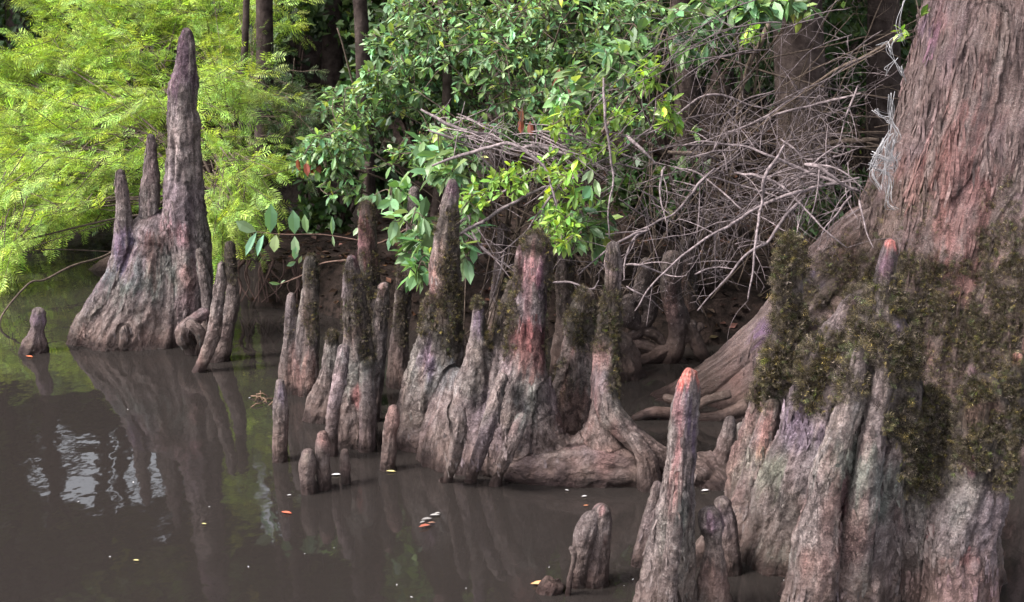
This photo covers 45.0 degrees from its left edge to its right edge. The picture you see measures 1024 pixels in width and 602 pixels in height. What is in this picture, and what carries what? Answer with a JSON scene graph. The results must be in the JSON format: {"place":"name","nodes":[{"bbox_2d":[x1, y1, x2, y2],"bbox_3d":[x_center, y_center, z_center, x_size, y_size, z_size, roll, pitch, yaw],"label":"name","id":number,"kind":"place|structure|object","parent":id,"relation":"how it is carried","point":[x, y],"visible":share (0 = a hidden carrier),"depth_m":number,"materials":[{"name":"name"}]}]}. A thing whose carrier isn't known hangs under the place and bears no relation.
{"place":"outdoors","nodes":[
{"label":"outdoors","id":0,"kind":"place"},
{"bbox_2d":[0,1,904,346],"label":"ground","id":1,"kind":"structure","parent":0,"point":[334,273],"depth_m":7.63,"materials":[{"name":"brown soil"}]},
{"bbox_2d":[3,0,45,113],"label":"forest tree","id":2,"kind":"object","parent":1,"relation":"on","point":[9,22],"visible":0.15,"depth_m":13.10,"materials":[{"name":"green plant"}]},
{"bbox_2d":[0,0,105,119],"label":"understory shrub","id":3,"kind":"object","parent":1,"relation":"on","point":[16,17],"visible":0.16,"depth_m":12.48,"materials":[{"name":"green plant"}]},
{"bbox_2d":[38,0,236,120],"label":"understory shrub","id":4,"kind":"object","parent":1,"relation":"on","point":[174,58],"visible":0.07,"depth_m":12.48,"materials":[{"name":"green plant"}]},
{"bbox_2d":[66,27,213,354],"bbox_3d":[-1.971,-0.360,6.427,1.039,2.077,0.587,3,14,11],"label":"cypress knee","id":5,"kind":"object","parent":1,"relation":"on","point":[152,289],"visible":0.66,"depth_m":6.33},
{"bbox_2d":[0,0,323,296],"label":"cypress sapling","id":6,"kind":"object","parent":1,"relation":"on","point":[73,198],"visible":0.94,"depth_m":8.94,"materials":[{"name":"green plant"}]},
{"bbox_2d":[212,2,240,119],"bbox_3d":[-3.184,-5.904,11.852,6.323,8.528,4.201,12,19,40],"label":"forest tree","id":7,"kind":"object","parent":1,"relation":"on","point":[227,63],"visible":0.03,"depth_m":13.12,"materials":[{"name":"green plant"}]},
{"bbox_2d":[235,0,249,263],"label":"forest tree","id":8,"kind":"object","parent":1,"relation":"on","point":[245,23],"visible":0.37,"depth_m":8.02,"materials":[{"name":"brown plant"}]},
{"bbox_2d":[252,0,273,249],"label":"forest tree","id":9,"kind":"object","parent":1,"relation":"on","point":[264,10],"visible":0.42,"depth_m":8.40,"materials":[{"name":"brown plant"}]},
{"bbox_2d":[237,259,301,302],"bbox_3d":[-1.399,-0.119,7.161,0.413,0.250,0.076,0,14,0],"label":"exposed root tangle","id":10,"kind":"object","parent":1,"relation":"hanging from","point":[298,272],"visible":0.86,"depth_m":7.15,"materials":[{"name":"brown wood"}]},
{"bbox_2d":[202,19,365,221],"bbox_3d":[-1.532,-1.113,8.542,1.198,1.640,1.644,0,14,0],"label":"cypress sapling","id":11,"kind":"object","parent":1,"relation":"on","point":[300,126],"visible":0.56,"depth_m":8.31,"materials":[{"name":"green plant"}]},
{"bbox_2d":[193,0,385,114],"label":"understory shrub","id":12,"kind":"object","parent":1,"relation":"on","point":[316,17],"visible":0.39,"depth_m":12.42,"materials":[{"name":"green plant"}]},
{"bbox_2d":[297,26,321,72],"bbox_3d":[-2.485,-7.722,14.622,5.526,10.132,5.550,0,14,0],"label":"forest tree","id":13,"kind":"object","parent":1,"relation":"on","point":[312,54],"visible":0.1,"depth_m":15.96,"materials":[{"name":"brown plant"}]},
{"bbox_2d":[316,0,343,124],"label":"forest tree","id":14,"kind":"object","parent":1,"relation":"on","point":[332,59],"visible":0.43,"depth_m":12.66,"materials":[{"name":"brown plant"}]},
{"bbox_2d":[252,117,425,233],"bbox_3d":[-1.226,-0.833,8.964,1.289,0.948,0.808,-4,15,-16],"label":"understory shrub","id":15,"kind":"object","parent":1,"relation":"on","point":[316,214],"visible":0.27,"depth_m":8.85,"materials":[{"name":"green plant"}]},
{"bbox_2d":[357,162,370,256],"bbox_3d":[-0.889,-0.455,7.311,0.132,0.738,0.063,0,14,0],"label":"forest tree","id":16,"kind":"object","parent":1,"relation":"on","point":[367,181],"visible":0.22,"depth_m":7.23,"materials":[{"name":"brown wood"}]},
{"bbox_2d":[353,0,375,198],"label":"forest tree","id":17,"kind":"object","parent":1,"relation":"on","point":[361,22],"visible":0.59,"depth_m":8.10,"materials":[{"name":"brown plant"}]},
{"bbox_2d":[318,0,469,81],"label":"understory shrub","id":18,"kind":"object","parent":1,"relation":"on","point":[347,50],"visible":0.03,"depth_m":12.98,"materials":[{"name":"green plant"}]},
{"bbox_2d":[334,0,491,145],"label":"understory shrub","id":19,"kind":"object","parent":1,"relation":"on","point":[414,128],"visible":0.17,"depth_m":9.64,"materials":[{"name":"green plant"}]},
{"bbox_2d":[429,0,451,247],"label":"forest tree","id":20,"kind":"object","parent":1,"relation":"on","point":[446,93],"visible":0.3,"depth_m":6.61,"materials":[{"name":"brown plant"}]},
{"bbox_2d":[0,0,907,37],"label":"wood","id":21,"kind":"object","parent":1,"relation":"on","point":[378,2],"depth_m":21.33,"materials":[{"name":"green plant"}]},
{"bbox_2d":[409,0,536,80],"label":"understory shrub","id":22,"kind":"object","parent":1,"relation":"on","point":[487,2],"visible":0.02,"depth_m":13.09,"materials":[{"name":"green plant"}]},
{"bbox_2d":[282,0,700,262],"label":"leafy shrub","id":23,"kind":"object","parent":1,"relation":"on","point":[317,158],"visible":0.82,"depth_m":6.30,"materials":[{"name":"green plant"}]},
{"bbox_2d":[471,0,520,189],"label":"forest tree","id":24,"kind":"object","parent":1,"relation":"on","point":[516,2],"visible":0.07,"depth_m":9.20,"materials":[{"name":"brown plant"}]},
{"bbox_2d":[487,223,508,341],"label":"cypress knee","id":25,"kind":"object","parent":1,"relation":"on","point":[496,266],"visible":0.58,"depth_m":6.33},
{"bbox_2d":[466,0,634,167],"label":"understory shrub","id":26,"kind":"object","parent":1,"relation":"on","point":[579,40],"visible":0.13,"depth_m":9.21,"materials":[{"name":"green plant"}]},
{"bbox_2d":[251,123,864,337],"bbox_3d":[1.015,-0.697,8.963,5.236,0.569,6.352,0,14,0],"label":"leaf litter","id":27,"kind":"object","parent":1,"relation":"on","point":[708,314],"visible":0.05,"depth_m":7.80,"materials":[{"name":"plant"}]},
{"bbox_2d":[536,0,580,127],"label":"forest tree","id":28,"kind":"object","parent":1,"relation":"on","point":[576,13],"depth_m":11.71,"materials":[{"name":"brown plant"}]},
{"bbox_2d":[396,179,741,492],"bbox_3d":[0.290,0.309,4.760,1.669,1.508,0.696,0,14,0],"label":"cypress knee","id":29,"kind":"object","parent":1,"relation":"on","point":[499,408],"visible":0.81,"depth_m":4.64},
{"bbox_2d":[578,1,593,20],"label":"forest tree","id":30,"kind":"object","parent":1,"relation":"on","point":[589,6],"depth_m":19.75,"materials":[{"name":"green plant"}]},
{"bbox_2d":[420,61,768,306],"bbox_3d":[0.389,-0.447,5.382,1.604,1.149,0.941,0,14,0],"label":"dead bush","id":31,"kind":"object","parent":1,"relation":"on","point":[514,145],"visible":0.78,"depth_m":5.34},
{"bbox_2d":[578,0,666,89],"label":"understory shrub","id":32,"kind":"object","parent":1,"relation":"on","point":[613,1],"visible":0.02,"depth_m":13.90,"materials":[{"name":"green plant"}]},
{"bbox_2d":[346,0,915,340],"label":"dead bush","id":33,"kind":"object","parent":1,"relation":"on","point":[849,140],"visible":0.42,"depth_m":6.60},
{"bbox_2d":[617,329,646,382],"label":"cypress knee","id":34,"kind":"object","parent":1,"relation":"on","point":[631,365],"visible":0.17,"depth_m":5.86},
{"bbox_2d":[627,28,653,75],"bbox_3d":[1.475,-7.779,15.111,4.874,10.008,4.252,-7,16,-24],"label":"forest tree","id":35,"kind":"object","parent":1,"relation":"on","point":[647,31],"visible":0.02,"depth_m":15.46,"materials":[{"name":"green plant"}]},
{"bbox_2d":[596,144,710,231],"bbox_3d":[0.937,-0.702,7.931,0.734,0.633,0.693,13,19,43],"label":"understory shrub","id":36,"kind":"object","parent":1,"relation":"on","point":[622,193],"visible":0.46,"depth_m":7.78,"materials":[{"name":"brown plant"}]},
{"bbox_2d":[580,0,773,158],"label":"understory shrub","id":37,"kind":"object","parent":1,"relation":"on","point":[744,58],"visible":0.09,"depth_m":10.35,"materials":[{"name":"green plant"}]},
{"bbox_2d":[621,250,747,421],"bbox_3d":[0.764,0.272,5.727,0.584,0.863,0.940,0,14,0],"label":"exposed root tangle","id":38,"kind":"object","parent":1,"relation":"on","point":[684,329],"visible":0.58,"depth_m":6.06,"materials":[{"name":"brown plant"}]},
{"bbox_2d":[671,0,703,212],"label":"forest tree","id":39,"kind":"object","parent":1,"relation":"on","point":[687,82],"visible":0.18,"depth_m":8.36,"materials":[{"name":"brown plant"}]},
{"bbox_2d":[678,236,698,311],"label":"cypress knee","id":40,"kind":"object","parent":1,"relation":"on","point":[688,298],"visible":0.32,"depth_m":6.53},
{"bbox_2d":[458,0,929,309],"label":"leafy shrub","id":41,"kind":"object","parent":1,"relation":"on","point":[559,222],"visible":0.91,"depth_m":5.27,"materials":[{"name":"green plant"}]},
{"bbox_2d":[587,0,822,286],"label":"leafy shrub","id":42,"kind":"object","parent":1,"relation":"on","point":[759,11],"visible":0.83,"depth_m":5.66,"materials":[{"name":"green plant"}]},
{"bbox_2d":[695,496,741,601],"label":"cypress knee","id":43,"kind":"object","parent":1,"relation":"on","point":[718,558],"visible":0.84,"depth_m":3.61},
{"bbox_2d":[699,33,738,129],"bbox_3d":[1.873,-5.886,10.799,5.601,8.911,5.371,0,14,0],"label":"forest tree","id":44,"kind":"object","parent":1,"relation":"on","point":[728,89],"visible":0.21,"depth_m":11.85,"materials":[{"name":"brown plant"}]},
{"bbox_2d":[541,0,907,343],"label":"dead bush","id":45,"kind":"object","parent":1,"relation":"on","point":[803,172],"visible":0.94,"depth_m":5.24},
{"bbox_2d":[878,0,905,80],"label":"hanging moss","id":46,"kind":"object","parent":45,"relation":"hanging from","point":[894,60],"visible":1,"depth_m":4.66,"materials":[{"name":"plant"}]},
{"bbox_2d":[773,0,832,203],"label":"forest tree","id":47,"kind":"object","parent":1,"relation":"on","point":[800,42],"visible":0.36,"depth_m":8.15,"materials":[{"name":"brown plant"}]},
{"bbox_2d":[698,0,907,100],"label":"understory shrub","id":48,"kind":"object","parent":1,"relation":"on","point":[904,16],"visible":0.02,"depth_m":12.90,"materials":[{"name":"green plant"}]},
{"bbox_2d":[733,0,910,153],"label":"understory shrub","id":49,"kind":"object","parent":1,"relation":"on","point":[852,28],"visible":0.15,"depth_m":9.21,"materials":[{"name":"green plant"}]},
{"bbox_2d":[790,164,867,241],"bbox_3d":[2.040,-0.541,7.479,0.700,0.626,0.773,0,14,0],"label":"understory shrub","id":50,"kind":"object","parent":1,"relation":"on","point":[841,193],"visible":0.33,"depth_m":7.32,"materials":[{"name":"brown plant"}]},
{"bbox_2d":[831,0,866,77],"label":"forest tree","id":51,"kind":"object","parent":1,"relation":"on","point":[854,45],"visible":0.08,"depth_m":15.44,"materials":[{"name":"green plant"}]},
{"bbox_2d":[826,0,907,55],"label":"understory shrub","id":52,"kind":"object","parent":1,"relation":"on","point":[860,12],"visible":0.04,"depth_m":12.49,"materials":[{"name":"green plant"}]},
{"bbox_2d":[833,0,922,123],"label":"understory shrub","id":53,"kind":"object","parent":1,"relation":"on","point":[910,5],"visible":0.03,"depth_m":9.56,"materials":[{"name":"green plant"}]},
{"bbox_2d":[861,0,901,172],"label":"forest tree","id":54,"kind":"object","parent":1,"relation":"on","point":[880,59],"visible":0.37,"depth_m":8.48,"materials":[{"name":"brown plant"}]},
{"bbox_2d":[905,3,923,64],"bbox_3d":[3.971,-5.314,10.588,7.110,8.023,5.228,0,14,0],"label":"forest tree","id":55,"kind":"object","parent":1,"relation":"on","point":[908,27],"depth_m":11.27,"materials":[{"name":"green plant"}]},
{"bbox_2d":[0,172,1023,601],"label":"water","id":56,"kind":"structure","parent":0,"point":[156,474],"depth_m":4.52,"materials":[{"name":"brown liquid"}]},
{"bbox_2d":[18,307,48,354],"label":"cypress knee","id":57,"kind":"object","parent":56,"relation":"on","point":[34,341],"visible":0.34,"depth_m":6.28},
{"bbox_2d":[0,200,162,326],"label":"fallen twig","id":58,"kind":"object","parent":56,"relation":"on","point":[57,273],"visible":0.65,"depth_m":7.25,"materials":[{"name":"brown wood"}]},
{"bbox_2d":[88,255,110,270],"bbox_3d":[-2.662,-0.229,8.194,0.345,0.197,0.130,0,14,0],"label":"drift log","id":59,"kind":"object","parent":56,"relation":"in","point":[100,265],"visible":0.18,"depth_m":8.15,"materials":[{"name":"brown wood"}]},
{"bbox_2d":[192,240,239,372],"bbox_3d":[-1.538,0.182,6.083,0.394,0.947,0.304,0,14,0],"label":"cypress knee","id":60,"kind":"object","parent":56,"relation":"on","point":[216,347],"visible":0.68,"depth_m":6.05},
{"bbox_2d":[251,391,272,406],"bbox_3d":[-1.150,0.445,5.587,0.137,0.024,0.195,-9,17,-32],"label":"floating debris","id":61,"kind":"object","parent":56,"relation":"on","point":[259,397],"visible":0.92,"depth_m":5.59,"materials":[{"name":"beige wood"}]},
{"bbox_2d":[272,379,288,463],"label":"cypress knee","id":62,"kind":"object","parent":56,"relation":"on","point":[280,411],"visible":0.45,"depth_m":4.81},
{"bbox_2d":[278,252,321,396],"bbox_3d":[-0.967,0.261,5.644,0.227,0.999,0.123,4,15,17],"label":"cypress knee","id":63,"kind":"object","parent":56,"relation":"on","point":[298,370],"visible":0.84,"depth_m":5.60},
{"bbox_2d":[298,448,316,494],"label":"cypress knee","id":64,"kind":"object","parent":56,"relation":"on","point":[307,470],"visible":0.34,"depth_m":4.52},
{"bbox_2d":[315,430,331,490],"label":"cypress knee","id":65,"kind":"object","parent":56,"relation":"on","point":[322,458],"visible":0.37,"depth_m":4.55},
{"bbox_2d":[340,449,350,484],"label":"cypress knee","id":66,"kind":"object","parent":56,"relation":"on","point":[345,468],"visible":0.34,"depth_m":4.62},
{"bbox_2d":[302,197,393,457],"bbox_3d":[-0.672,0.243,5.191,0.534,1.278,0.740,-9,17,-31],"label":"cypress knee","id":67,"kind":"object","parent":56,"relation":"on","point":[343,399],"visible":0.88,"depth_m":4.96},
{"bbox_2d":[380,404,399,471],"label":"cypress knee","id":68,"kind":"object","parent":56,"relation":"in","point":[389,435],"visible":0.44,"depth_m":4.73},
{"bbox_2d":[385,186,419,388],"bbox_3d":[-0.506,0.100,5.730,0.182,1.285,0.162,0,14,0],"label":"cypress knee","id":69,"kind":"object","parent":56,"relation":"in","point":[398,355],"visible":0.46,"depth_m":5.70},
{"bbox_2d":[419,512,439,526],"bbox_3d":[-0.285,0.762,4.307,0.051,0.006,0.142,10,17,33],"label":"floating debris","id":70,"kind":"object","parent":56,"relation":"on","point":[428,518],"visible":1,"depth_m":4.30,"materials":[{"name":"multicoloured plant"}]},
{"bbox_2d":[356,69,623,350],"bbox_3d":[-0.064,-0.278,5.555,1.185,1.515,0.992,-4,15,-16],"label":"leafy shrub","id":71,"kind":"object","parent":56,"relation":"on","point":[420,235],"visible":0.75,"depth_m":5.33,"materials":[{"name":"green plant"}]},
{"bbox_2d":[236,194,405,284],"bbox_3d":[-0.853,-0.267,5.554,0.790,0.421,0.110,0,14,0],"label":"leafy twig","id":72,"kind":"object","parent":71,"relation":"attached to","point":[271,220],"visible":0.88,"depth_m":5.59,"materials":[{"name":"green plant"}]},
{"bbox_2d":[535,575,564,595],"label":"cypress knee","id":73,"kind":"object","parent":56,"relation":"in","point":[549,585],"visible":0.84,"depth_m":3.79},
{"bbox_2d":[549,248,574,373],"bbox_3d":[0.242,0.202,5.974,0.185,0.983,0.173,0,14,0],"label":"cypress knee","id":74,"kind":"object","parent":56,"relation":"on","point":[565,270],"visible":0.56,"depth_m":5.89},
{"bbox_2d":[565,503,611,595],"bbox_3d":[0.213,0.918,3.848,0.198,0.601,0.116,-11,18,-37],"label":"cypress knee","id":75,"kind":"object","parent":56,"relation":"on","point":[589,550],"visible":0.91,"depth_m":3.79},
{"bbox_2d":[631,368,700,601],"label":"cypress knee","id":76,"kind":"object","parent":56,"relation":"on","point":[664,555],"visible":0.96,"depth_m":3.51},
{"bbox_2d":[724,228,934,601],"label":"cypress knee","id":77,"kind":"object","parent":56,"relation":"in","point":[827,445],"visible":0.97,"depth_m":3.56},
{"bbox_2d":[650,0,1023,465],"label":"bald cypress tree","id":78,"kind":"object","parent":56,"relation":"in","point":[955,218],"visible":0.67,"depth_m":4.99,"materials":[{"name":"brown plant"}]},
{"bbox_2d":[868,91,900,210],"bbox_3d":[1.432,-0.570,4.740,0.145,0.457,0.107,0,14,0],"label":"hanging moss","id":79,"kind":"object","parent":78,"relation":"hanging from","point":[887,149],"visible":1,"depth_m":4.75,"materials":[{"name":"grey plant"}]},
{"bbox_2d":[900,348,1023,601],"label":"cypress knee","id":80,"kind":"object","parent":56,"relation":"in","point":[956,513],"visible":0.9,"depth_m":3.57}
]}

